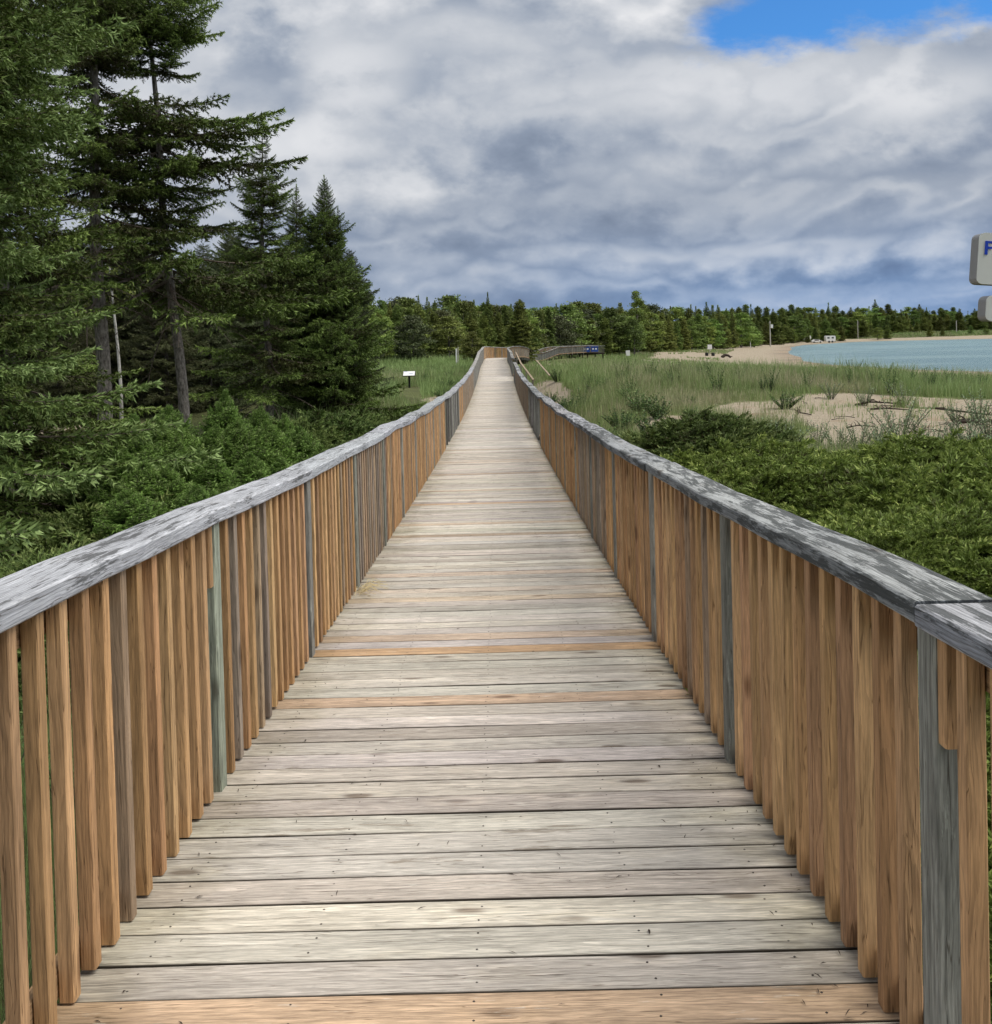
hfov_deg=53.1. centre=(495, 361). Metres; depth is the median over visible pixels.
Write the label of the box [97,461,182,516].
shrub
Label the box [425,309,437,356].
spruce tree
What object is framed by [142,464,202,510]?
shrub
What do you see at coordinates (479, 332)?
cedar tree
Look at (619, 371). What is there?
leafy weed
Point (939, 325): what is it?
cedar tree
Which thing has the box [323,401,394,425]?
juniper shrub
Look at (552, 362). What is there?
meadow grass
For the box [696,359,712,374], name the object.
leafy weed
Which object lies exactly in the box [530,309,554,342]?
pine tree
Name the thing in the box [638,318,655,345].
leafy tree
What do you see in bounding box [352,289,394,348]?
leafy tree
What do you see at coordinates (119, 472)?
young spruce
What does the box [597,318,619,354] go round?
cedar tree
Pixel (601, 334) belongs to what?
pine tree
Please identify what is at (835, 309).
cedar tree
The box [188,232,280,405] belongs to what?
background spruce
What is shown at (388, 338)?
leafy tree
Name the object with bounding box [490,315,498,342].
cedar tree
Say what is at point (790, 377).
dune grass
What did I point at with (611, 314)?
pine tree
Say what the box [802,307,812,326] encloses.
spruce tree
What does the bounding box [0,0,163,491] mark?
spruce tree
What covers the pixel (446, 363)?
bank grass
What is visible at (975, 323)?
cedar tree
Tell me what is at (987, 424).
willow plant
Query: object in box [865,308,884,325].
leafy tree
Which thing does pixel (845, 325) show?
spruce tree
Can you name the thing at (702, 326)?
cedar tree
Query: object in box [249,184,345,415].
spruce tree
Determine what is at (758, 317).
cedar tree
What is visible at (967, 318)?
leafy tree
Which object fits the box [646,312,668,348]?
leafy tree
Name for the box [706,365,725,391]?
leafy weed
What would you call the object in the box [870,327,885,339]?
leafy tree
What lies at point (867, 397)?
willow plant
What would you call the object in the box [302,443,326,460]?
young spruce
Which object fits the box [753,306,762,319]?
cedar tree
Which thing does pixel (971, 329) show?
leafy tree
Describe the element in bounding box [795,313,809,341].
cedar tree
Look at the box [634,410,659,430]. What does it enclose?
leafy shrub
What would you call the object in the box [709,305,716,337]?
spruce tree
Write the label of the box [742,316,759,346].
spruce tree
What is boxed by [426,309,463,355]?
tree
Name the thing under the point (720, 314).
spruce tree
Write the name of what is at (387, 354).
cedar tree
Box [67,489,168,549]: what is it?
shrub
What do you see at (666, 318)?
cedar tree
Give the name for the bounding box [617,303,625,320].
spruce tree
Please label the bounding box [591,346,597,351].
sign
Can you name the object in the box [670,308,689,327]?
leafy tree
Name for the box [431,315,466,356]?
tree
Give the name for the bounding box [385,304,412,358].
cedar tree
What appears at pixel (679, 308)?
leafy tree
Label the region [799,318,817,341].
cedar tree
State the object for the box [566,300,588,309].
pine tree
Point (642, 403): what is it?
leafy shrub
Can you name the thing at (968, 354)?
lake
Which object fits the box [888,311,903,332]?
spruce tree
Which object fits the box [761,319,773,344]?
spruce tree
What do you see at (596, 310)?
cedar tree
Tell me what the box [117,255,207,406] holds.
background spruce
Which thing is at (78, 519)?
juniper shrub
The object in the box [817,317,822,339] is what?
spruce tree
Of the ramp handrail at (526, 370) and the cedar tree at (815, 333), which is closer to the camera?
the ramp handrail at (526, 370)
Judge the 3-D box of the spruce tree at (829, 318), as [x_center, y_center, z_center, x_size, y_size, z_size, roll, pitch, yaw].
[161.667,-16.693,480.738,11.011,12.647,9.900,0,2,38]
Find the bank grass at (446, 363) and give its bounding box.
[243,353,474,422]
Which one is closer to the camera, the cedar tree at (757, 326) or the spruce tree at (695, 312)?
the spruce tree at (695, 312)
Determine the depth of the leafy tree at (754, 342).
328.83 m
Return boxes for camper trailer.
[824,336,835,342]
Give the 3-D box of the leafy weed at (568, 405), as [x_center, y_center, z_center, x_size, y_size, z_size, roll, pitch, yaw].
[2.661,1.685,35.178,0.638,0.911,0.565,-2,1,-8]
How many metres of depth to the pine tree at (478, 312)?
150.73 m
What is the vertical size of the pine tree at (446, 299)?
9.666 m
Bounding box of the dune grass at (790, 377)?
[529,352,991,453]
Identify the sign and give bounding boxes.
[591,346,597,351]
[969,233,991,321]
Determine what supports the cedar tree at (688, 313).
on the ground at (774, 353)
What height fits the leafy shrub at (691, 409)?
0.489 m
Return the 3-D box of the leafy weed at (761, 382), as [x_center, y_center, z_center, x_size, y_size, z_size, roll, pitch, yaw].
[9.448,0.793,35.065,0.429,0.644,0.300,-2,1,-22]
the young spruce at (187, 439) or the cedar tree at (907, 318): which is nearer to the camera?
the young spruce at (187, 439)
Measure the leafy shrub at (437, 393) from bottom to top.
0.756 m
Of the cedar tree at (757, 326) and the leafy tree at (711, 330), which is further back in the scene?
the cedar tree at (757, 326)
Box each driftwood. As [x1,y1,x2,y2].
[795,407,811,414]
[846,420,869,427]
[855,399,901,404]
[870,405,908,409]
[935,407,991,414]
[958,415,991,423]
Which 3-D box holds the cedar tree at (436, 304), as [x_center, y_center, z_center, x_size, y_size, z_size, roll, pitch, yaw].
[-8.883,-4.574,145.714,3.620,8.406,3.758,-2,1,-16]
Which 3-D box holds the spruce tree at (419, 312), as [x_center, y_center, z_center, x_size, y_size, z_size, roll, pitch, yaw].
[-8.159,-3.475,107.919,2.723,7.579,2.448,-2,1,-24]
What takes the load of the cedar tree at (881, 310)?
on the ground at (774, 353)
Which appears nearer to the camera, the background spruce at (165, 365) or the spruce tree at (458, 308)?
the background spruce at (165, 365)
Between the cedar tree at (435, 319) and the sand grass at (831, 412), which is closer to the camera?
the sand grass at (831, 412)
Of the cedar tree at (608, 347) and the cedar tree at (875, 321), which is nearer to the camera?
the cedar tree at (608, 347)
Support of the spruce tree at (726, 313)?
on the ground at (774, 353)
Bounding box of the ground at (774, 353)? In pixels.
[0,331,991,1023]
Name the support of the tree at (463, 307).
on the ground at (774, 353)
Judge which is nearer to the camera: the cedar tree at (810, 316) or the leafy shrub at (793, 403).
the leafy shrub at (793, 403)
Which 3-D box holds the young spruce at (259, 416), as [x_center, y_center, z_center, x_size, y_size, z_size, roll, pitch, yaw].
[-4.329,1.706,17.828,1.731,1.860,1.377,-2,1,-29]
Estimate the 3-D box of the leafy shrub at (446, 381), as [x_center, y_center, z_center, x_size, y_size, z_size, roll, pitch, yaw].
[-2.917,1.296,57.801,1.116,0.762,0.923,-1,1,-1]
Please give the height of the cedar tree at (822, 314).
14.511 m
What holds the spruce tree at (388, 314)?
on the ground at (774, 353)
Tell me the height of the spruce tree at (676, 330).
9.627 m
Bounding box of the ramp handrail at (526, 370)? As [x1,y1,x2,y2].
[515,352,533,385]
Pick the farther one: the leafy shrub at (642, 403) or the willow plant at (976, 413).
the leafy shrub at (642, 403)
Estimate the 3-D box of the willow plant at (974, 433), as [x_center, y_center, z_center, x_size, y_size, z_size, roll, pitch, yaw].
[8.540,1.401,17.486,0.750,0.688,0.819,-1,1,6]
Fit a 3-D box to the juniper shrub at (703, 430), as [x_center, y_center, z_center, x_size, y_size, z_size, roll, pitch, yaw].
[3.779,1.743,19.058,4.390,1.623,6.676,-1,1,0]
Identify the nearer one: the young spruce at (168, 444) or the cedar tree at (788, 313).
the young spruce at (168, 444)
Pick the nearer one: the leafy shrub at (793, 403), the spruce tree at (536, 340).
the leafy shrub at (793, 403)
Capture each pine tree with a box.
[386,296,432,315]
[388,314,436,359]
[392,296,434,338]
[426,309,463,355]
[431,294,478,319]
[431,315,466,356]
[447,300,483,317]
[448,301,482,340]
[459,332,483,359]
[493,304,512,317]
[529,316,549,346]
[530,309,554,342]
[546,315,586,355]
[552,304,597,344]
[563,309,609,325]
[563,317,608,347]
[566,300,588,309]
[585,302,604,312]
[596,307,630,350]
[619,319,646,354]
[645,303,680,322]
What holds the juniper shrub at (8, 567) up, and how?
on the ground at (774, 353)
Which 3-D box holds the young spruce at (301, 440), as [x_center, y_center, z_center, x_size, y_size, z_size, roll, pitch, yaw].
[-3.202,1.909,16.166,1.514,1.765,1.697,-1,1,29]
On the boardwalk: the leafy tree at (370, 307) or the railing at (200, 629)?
the railing at (200, 629)
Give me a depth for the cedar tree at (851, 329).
480.41 m
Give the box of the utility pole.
[769,321,772,346]
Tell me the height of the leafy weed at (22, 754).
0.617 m
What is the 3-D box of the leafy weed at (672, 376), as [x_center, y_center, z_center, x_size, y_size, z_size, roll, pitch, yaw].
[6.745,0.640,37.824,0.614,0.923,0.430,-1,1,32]
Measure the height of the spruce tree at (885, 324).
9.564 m
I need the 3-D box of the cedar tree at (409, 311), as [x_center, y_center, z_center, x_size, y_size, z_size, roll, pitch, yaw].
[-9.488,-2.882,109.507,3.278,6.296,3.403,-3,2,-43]
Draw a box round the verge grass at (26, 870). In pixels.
[0,493,80,1023]
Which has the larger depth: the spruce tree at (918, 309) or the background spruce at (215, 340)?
the spruce tree at (918, 309)
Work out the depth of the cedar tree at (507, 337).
132.46 m
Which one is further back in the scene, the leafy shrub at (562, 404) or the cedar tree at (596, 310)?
the cedar tree at (596, 310)
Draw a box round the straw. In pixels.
[354,578,386,599]
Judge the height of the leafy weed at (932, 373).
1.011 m
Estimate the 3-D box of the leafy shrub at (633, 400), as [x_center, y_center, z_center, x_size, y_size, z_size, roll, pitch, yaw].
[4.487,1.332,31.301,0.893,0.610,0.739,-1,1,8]
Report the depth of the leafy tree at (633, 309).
254.05 m
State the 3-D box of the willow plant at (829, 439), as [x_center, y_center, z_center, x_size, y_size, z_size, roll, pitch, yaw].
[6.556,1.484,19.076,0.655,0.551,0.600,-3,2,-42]
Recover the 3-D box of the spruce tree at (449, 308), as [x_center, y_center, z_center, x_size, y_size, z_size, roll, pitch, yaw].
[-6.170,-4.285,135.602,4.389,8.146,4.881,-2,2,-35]
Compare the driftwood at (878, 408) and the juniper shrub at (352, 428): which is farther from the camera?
the driftwood at (878, 408)
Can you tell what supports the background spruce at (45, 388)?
on the ground at (774, 353)
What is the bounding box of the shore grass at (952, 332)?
[846,329,991,338]
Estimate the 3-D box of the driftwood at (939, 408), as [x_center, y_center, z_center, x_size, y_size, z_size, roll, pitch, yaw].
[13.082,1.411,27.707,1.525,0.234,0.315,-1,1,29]
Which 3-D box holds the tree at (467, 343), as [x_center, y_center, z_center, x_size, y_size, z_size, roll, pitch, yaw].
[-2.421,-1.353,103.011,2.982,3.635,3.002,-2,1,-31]
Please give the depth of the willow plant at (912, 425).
20.22 m
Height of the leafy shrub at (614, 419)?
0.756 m
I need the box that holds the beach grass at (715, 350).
[645,348,769,364]
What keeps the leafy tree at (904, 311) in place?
on the ground at (774, 353)
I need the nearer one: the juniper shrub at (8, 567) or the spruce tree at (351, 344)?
the juniper shrub at (8, 567)
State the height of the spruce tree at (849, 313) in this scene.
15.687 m
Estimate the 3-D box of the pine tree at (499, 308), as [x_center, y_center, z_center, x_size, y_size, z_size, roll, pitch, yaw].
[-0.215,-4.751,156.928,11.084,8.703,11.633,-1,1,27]
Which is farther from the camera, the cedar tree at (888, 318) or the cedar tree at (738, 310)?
the cedar tree at (888, 318)
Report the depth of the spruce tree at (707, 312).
331.82 m
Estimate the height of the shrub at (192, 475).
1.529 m
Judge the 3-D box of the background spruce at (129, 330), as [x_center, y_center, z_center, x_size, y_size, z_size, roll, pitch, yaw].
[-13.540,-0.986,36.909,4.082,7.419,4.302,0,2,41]
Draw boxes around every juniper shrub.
[0,487,172,561]
[0,527,103,720]
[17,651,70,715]
[271,416,361,449]
[296,406,383,441]
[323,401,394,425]
[618,405,807,462]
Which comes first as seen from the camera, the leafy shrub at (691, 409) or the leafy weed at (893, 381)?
the leafy shrub at (691, 409)
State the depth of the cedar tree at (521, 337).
117.42 m
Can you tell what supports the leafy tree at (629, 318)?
on the ground at (774, 353)
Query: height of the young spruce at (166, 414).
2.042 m
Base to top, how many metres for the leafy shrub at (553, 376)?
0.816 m
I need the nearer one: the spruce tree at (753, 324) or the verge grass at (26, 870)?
the verge grass at (26, 870)
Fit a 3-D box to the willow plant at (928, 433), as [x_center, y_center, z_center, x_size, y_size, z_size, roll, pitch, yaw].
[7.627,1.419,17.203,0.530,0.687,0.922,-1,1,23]
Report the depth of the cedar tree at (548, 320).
158.41 m
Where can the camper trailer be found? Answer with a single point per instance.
(830, 338)
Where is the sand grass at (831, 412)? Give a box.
[698,391,991,441]
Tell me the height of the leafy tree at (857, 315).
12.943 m
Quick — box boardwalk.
[57,352,899,1023]
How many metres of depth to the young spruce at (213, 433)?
15.14 m
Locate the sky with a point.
(771, 154)
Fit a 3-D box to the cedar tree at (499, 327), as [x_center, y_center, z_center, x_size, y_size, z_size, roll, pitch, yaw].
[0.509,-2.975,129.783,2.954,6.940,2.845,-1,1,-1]
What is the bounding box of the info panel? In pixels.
[403,371,415,387]
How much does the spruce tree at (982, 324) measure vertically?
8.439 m
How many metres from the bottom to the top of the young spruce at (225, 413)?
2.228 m
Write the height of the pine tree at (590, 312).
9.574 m
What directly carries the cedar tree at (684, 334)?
on the ground at (774, 353)
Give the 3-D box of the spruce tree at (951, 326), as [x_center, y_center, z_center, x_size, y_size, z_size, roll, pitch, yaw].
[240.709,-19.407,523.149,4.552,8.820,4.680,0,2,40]
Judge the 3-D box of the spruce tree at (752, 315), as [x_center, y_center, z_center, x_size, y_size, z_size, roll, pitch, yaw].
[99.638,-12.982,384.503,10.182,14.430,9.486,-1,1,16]
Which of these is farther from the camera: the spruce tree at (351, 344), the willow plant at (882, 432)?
the spruce tree at (351, 344)
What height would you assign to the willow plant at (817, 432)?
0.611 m
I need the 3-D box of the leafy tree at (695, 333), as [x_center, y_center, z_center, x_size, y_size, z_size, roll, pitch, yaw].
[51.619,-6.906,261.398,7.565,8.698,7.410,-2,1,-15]
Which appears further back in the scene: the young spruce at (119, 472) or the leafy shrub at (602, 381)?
the leafy shrub at (602, 381)
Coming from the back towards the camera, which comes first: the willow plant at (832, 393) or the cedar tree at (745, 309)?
the cedar tree at (745, 309)
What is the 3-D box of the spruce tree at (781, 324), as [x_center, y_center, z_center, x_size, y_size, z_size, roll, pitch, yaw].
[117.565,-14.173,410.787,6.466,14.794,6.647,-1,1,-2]
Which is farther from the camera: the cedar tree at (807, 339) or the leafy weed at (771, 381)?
the cedar tree at (807, 339)
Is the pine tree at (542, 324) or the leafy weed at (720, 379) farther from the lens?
the pine tree at (542, 324)
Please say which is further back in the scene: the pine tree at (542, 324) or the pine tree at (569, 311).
the pine tree at (569, 311)
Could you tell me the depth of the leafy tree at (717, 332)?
280.64 m
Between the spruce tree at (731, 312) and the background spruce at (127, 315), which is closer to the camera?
the background spruce at (127, 315)
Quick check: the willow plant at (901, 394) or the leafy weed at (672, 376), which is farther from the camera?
the leafy weed at (672, 376)
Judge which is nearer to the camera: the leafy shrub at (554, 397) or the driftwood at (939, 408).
the driftwood at (939, 408)
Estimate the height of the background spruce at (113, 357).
7.037 m
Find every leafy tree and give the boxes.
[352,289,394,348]
[373,309,386,320]
[375,299,388,310]
[381,316,397,355]
[453,316,469,354]
[511,308,548,346]
[541,306,559,315]
[592,313,613,342]
[624,290,650,351]
[626,316,649,349]
[627,307,642,311]
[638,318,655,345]
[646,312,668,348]
[668,305,693,324]
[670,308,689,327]
[686,318,703,349]
[700,316,716,345]
[706,319,726,348]
[720,309,744,330]
[727,313,758,347]
[744,328,766,346]
[786,315,808,341]
[788,330,798,342]
[802,307,818,320]
[830,330,840,339]
[837,317,853,335]
[849,312,871,332]
[850,308,878,326]
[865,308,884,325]
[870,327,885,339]
[897,307,912,315]
[908,310,925,331]
[944,311,959,327]
[963,315,973,327]
[968,326,973,333]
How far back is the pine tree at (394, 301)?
126.66 m
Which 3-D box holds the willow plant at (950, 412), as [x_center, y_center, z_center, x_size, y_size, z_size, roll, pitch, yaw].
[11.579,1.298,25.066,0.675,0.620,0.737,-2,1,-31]
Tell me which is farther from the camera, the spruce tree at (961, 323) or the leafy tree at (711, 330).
the spruce tree at (961, 323)
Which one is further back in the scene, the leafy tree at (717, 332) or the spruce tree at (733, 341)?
the spruce tree at (733, 341)
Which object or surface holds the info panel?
on the ground at (774, 353)
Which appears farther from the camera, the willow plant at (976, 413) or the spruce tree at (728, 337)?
the spruce tree at (728, 337)
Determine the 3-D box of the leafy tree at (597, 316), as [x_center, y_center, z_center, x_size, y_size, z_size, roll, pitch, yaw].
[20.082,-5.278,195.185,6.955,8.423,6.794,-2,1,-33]
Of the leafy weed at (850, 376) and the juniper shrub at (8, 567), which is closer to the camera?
the juniper shrub at (8, 567)
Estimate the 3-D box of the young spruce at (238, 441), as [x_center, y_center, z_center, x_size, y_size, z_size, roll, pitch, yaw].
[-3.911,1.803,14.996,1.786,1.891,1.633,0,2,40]
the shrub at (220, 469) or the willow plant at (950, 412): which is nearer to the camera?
the shrub at (220, 469)
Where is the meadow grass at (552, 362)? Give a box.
[513,351,905,383]
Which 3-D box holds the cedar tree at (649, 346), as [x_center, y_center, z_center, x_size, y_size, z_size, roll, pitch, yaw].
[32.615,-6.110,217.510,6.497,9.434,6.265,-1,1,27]
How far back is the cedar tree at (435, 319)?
118.22 m
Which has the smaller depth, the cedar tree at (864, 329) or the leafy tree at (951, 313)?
the cedar tree at (864, 329)
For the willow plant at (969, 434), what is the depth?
18.72 m
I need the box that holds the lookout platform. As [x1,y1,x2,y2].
[570,352,604,358]
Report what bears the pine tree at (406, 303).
on the ground at (774, 353)
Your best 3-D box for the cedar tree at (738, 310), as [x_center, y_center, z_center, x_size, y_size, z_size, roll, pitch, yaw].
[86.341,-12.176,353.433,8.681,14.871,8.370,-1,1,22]
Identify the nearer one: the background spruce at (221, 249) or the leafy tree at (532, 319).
the background spruce at (221, 249)
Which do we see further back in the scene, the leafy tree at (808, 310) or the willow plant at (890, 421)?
the leafy tree at (808, 310)
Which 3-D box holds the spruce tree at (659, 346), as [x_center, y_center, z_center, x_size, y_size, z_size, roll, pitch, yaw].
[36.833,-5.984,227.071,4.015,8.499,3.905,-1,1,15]
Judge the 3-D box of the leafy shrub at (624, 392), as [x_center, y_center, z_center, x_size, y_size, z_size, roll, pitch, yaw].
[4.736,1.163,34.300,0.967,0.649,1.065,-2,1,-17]
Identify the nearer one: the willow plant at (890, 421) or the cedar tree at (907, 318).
the willow plant at (890, 421)
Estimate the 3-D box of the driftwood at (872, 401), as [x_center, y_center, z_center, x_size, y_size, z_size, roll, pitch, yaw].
[11.916,1.276,30.901,1.492,0.218,0.298,-1,1,5]
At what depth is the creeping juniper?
10.61 m
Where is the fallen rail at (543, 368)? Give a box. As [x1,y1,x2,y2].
[536,360,550,375]
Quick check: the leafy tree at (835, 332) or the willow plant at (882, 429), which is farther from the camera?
the leafy tree at (835, 332)
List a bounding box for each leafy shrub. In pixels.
[431,386,445,396]
[437,377,452,386]
[544,392,559,401]
[549,369,566,381]
[555,396,579,410]
[595,376,614,385]
[601,406,640,430]
[616,385,647,399]
[625,394,646,411]
[628,391,663,413]
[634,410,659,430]
[637,396,672,418]
[683,406,698,415]
[767,389,803,408]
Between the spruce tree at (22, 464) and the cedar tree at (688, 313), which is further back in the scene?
the cedar tree at (688, 313)
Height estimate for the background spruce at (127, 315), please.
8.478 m
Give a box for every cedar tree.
[372,311,390,360]
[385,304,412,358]
[405,307,423,348]
[420,310,435,353]
[429,312,447,356]
[431,302,438,313]
[470,328,487,357]
[478,302,485,317]
[478,314,496,354]
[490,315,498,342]
[494,312,506,355]
[501,305,507,323]
[502,311,509,345]
[503,299,541,363]
[505,315,517,345]
[532,318,545,351]
[544,308,560,355]
[586,318,603,354]
[593,307,603,350]
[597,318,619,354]
[616,313,633,352]
[635,313,658,352]
[657,312,672,350]
[665,314,675,347]
[678,318,694,350]
[684,307,693,348]
[693,313,709,348]
[735,307,745,344]
[742,304,749,316]
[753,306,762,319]
[754,320,762,345]
[756,313,762,333]
[760,307,770,329]
[767,312,785,344]
[784,311,800,342]
[788,304,795,313]
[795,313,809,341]
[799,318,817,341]
[805,330,810,342]
[808,312,817,325]
[811,328,819,342]
[817,309,827,324]
[831,305,840,316]
[837,326,845,340]
[843,320,860,338]
[858,319,871,336]
[871,313,882,332]
[877,307,885,324]
[882,315,890,324]
[882,325,891,338]
[884,304,896,319]
[901,316,909,332]
[902,313,913,329]
[913,322,920,331]
[925,320,933,336]
[931,315,936,331]
[934,317,945,331]
[937,310,948,328]
[939,325,944,335]
[943,314,951,330]
[966,318,972,329]
[970,311,984,329]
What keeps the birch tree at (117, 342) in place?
on the ground at (774, 353)
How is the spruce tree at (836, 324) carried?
on the ground at (774, 353)
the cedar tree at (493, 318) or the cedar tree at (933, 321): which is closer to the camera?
the cedar tree at (493, 318)
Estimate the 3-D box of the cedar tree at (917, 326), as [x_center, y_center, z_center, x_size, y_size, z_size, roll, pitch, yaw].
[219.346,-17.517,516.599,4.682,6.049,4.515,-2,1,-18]
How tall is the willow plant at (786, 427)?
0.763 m
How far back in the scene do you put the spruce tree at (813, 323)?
446.98 m
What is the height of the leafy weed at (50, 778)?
0.516 m
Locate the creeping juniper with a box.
[660,425,991,1023]
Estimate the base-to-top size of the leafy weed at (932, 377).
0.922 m
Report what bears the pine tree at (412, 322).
on the ground at (774, 353)
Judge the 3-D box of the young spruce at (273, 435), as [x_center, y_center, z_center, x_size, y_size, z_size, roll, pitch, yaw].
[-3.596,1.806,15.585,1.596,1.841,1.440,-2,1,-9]
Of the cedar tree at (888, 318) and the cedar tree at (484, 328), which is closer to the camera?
the cedar tree at (484, 328)
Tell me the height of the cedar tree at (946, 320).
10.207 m
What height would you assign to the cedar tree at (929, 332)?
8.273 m
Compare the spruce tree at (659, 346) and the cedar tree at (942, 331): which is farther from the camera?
the cedar tree at (942, 331)
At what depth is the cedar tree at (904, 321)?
523.47 m
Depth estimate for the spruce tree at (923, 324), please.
526.69 m
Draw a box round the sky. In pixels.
[5,0,991,320]
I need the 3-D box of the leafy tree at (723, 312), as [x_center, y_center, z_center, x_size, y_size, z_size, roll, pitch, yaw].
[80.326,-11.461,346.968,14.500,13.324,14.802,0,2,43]
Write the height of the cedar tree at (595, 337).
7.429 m
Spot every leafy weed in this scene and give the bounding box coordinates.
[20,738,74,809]
[21,736,24,776]
[563,396,577,410]
[614,364,626,381]
[624,373,635,391]
[666,366,680,381]
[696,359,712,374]
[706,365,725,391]
[758,377,765,390]
[762,367,781,389]
[802,367,816,386]
[846,368,858,385]
[878,367,897,395]
[923,370,936,385]
[924,366,938,383]
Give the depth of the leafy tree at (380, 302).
117.98 m
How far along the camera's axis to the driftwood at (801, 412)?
28.03 m
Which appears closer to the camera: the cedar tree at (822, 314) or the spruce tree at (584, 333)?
the spruce tree at (584, 333)
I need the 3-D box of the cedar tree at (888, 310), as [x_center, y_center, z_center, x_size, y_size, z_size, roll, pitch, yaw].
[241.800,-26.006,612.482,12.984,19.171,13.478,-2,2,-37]
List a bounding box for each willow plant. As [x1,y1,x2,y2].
[763,415,811,441]
[808,420,830,447]
[820,380,844,398]
[822,424,856,449]
[833,418,879,448]
[848,383,876,405]
[858,416,894,443]
[864,396,933,436]
[868,421,899,442]
[884,382,920,405]
[898,411,934,438]
[921,423,951,438]
[937,419,960,438]
[941,402,972,423]
[941,407,990,439]
[959,422,991,440]
[961,386,991,424]
[962,418,990,441]
[968,407,991,438]
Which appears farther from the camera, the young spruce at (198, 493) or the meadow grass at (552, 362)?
the meadow grass at (552, 362)
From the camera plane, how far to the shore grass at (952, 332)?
484.35 m
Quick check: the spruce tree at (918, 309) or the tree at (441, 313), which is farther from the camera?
the spruce tree at (918, 309)
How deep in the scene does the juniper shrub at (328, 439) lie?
20.23 m
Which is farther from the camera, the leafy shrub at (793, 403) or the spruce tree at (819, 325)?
the spruce tree at (819, 325)
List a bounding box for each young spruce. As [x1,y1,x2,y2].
[50,439,136,512]
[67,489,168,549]
[84,454,138,511]
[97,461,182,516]
[103,413,151,453]
[122,428,167,467]
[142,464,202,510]
[147,404,205,449]
[149,418,191,463]
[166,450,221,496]
[168,421,206,467]
[169,484,218,511]
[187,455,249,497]
[194,388,257,445]
[195,423,223,463]
[205,419,281,473]
[209,481,236,496]
[224,452,271,485]
[243,404,275,439]
[252,418,301,468]
[267,456,289,474]
[274,412,295,441]
[283,425,321,464]
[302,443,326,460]
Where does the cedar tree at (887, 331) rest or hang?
on the ground at (774, 353)
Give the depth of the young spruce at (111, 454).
12.89 m
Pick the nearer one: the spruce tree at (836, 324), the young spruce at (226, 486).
the young spruce at (226, 486)
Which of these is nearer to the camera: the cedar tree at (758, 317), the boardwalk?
the boardwalk
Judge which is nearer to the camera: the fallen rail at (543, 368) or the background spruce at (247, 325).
the background spruce at (247, 325)
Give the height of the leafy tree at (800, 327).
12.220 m
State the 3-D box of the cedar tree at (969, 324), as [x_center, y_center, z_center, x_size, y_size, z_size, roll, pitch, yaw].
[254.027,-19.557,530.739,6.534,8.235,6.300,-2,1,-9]
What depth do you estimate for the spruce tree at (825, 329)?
458.04 m
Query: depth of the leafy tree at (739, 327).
317.71 m
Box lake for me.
[788,339,991,371]
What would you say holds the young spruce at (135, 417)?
on the ground at (774, 353)
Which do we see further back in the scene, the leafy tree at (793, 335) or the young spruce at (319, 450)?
the leafy tree at (793, 335)
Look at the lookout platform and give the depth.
160.02 m
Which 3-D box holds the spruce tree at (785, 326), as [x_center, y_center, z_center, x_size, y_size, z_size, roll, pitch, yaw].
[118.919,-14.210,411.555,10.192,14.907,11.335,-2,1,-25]
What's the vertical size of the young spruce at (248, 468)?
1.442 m
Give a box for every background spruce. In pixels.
[15,291,51,397]
[16,223,119,423]
[22,245,161,414]
[69,254,177,397]
[81,242,169,408]
[112,259,221,417]
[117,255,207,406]
[147,273,254,412]
[158,255,232,399]
[182,243,231,385]
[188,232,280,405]
[201,220,280,394]
[344,249,394,386]
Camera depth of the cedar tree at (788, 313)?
422.55 m
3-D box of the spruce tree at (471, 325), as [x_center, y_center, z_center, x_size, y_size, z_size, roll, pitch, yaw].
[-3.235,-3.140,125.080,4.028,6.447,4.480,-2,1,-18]
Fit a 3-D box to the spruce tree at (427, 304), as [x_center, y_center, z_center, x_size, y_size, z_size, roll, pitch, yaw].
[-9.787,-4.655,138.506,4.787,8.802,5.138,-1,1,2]
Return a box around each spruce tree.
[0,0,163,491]
[0,0,223,558]
[9,0,357,430]
[13,0,211,420]
[188,123,346,421]
[236,174,426,421]
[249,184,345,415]
[324,206,402,407]
[384,302,406,355]
[410,295,429,354]
[424,297,432,310]
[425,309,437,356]
[446,301,455,316]
[455,294,464,356]
[460,311,477,356]
[472,299,480,324]
[483,292,499,356]
[525,314,540,350]
[540,309,549,347]
[578,304,589,354]
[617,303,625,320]
[651,318,664,351]
[664,316,679,351]
[674,314,684,350]
[693,306,707,347]
[702,302,710,325]
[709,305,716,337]
[713,307,729,331]
[714,309,726,348]
[716,315,735,348]
[723,308,739,341]
[728,310,746,345]
[729,307,739,347]
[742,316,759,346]
[750,309,763,342]
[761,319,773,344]
[777,309,795,342]
[778,309,785,342]
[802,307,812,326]
[811,314,820,337]
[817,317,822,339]
[818,317,834,340]
[826,314,833,334]
[830,316,845,337]
[843,315,849,337]
[846,307,853,319]
[872,299,878,310]
[882,317,892,333]
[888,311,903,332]
[894,316,906,332]
[911,304,925,331]
[919,315,927,331]
[948,317,955,330]
[951,308,968,330]
[978,321,989,329]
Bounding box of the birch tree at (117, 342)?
[33,201,159,418]
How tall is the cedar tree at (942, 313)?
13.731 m
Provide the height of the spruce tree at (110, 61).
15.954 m
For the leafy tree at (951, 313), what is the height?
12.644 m
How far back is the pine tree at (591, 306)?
229.98 m
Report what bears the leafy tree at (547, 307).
on the ground at (774, 353)
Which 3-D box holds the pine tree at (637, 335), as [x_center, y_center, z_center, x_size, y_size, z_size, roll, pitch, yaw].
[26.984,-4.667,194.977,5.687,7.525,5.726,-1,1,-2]
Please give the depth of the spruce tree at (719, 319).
288.36 m
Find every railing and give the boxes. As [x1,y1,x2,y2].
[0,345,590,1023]
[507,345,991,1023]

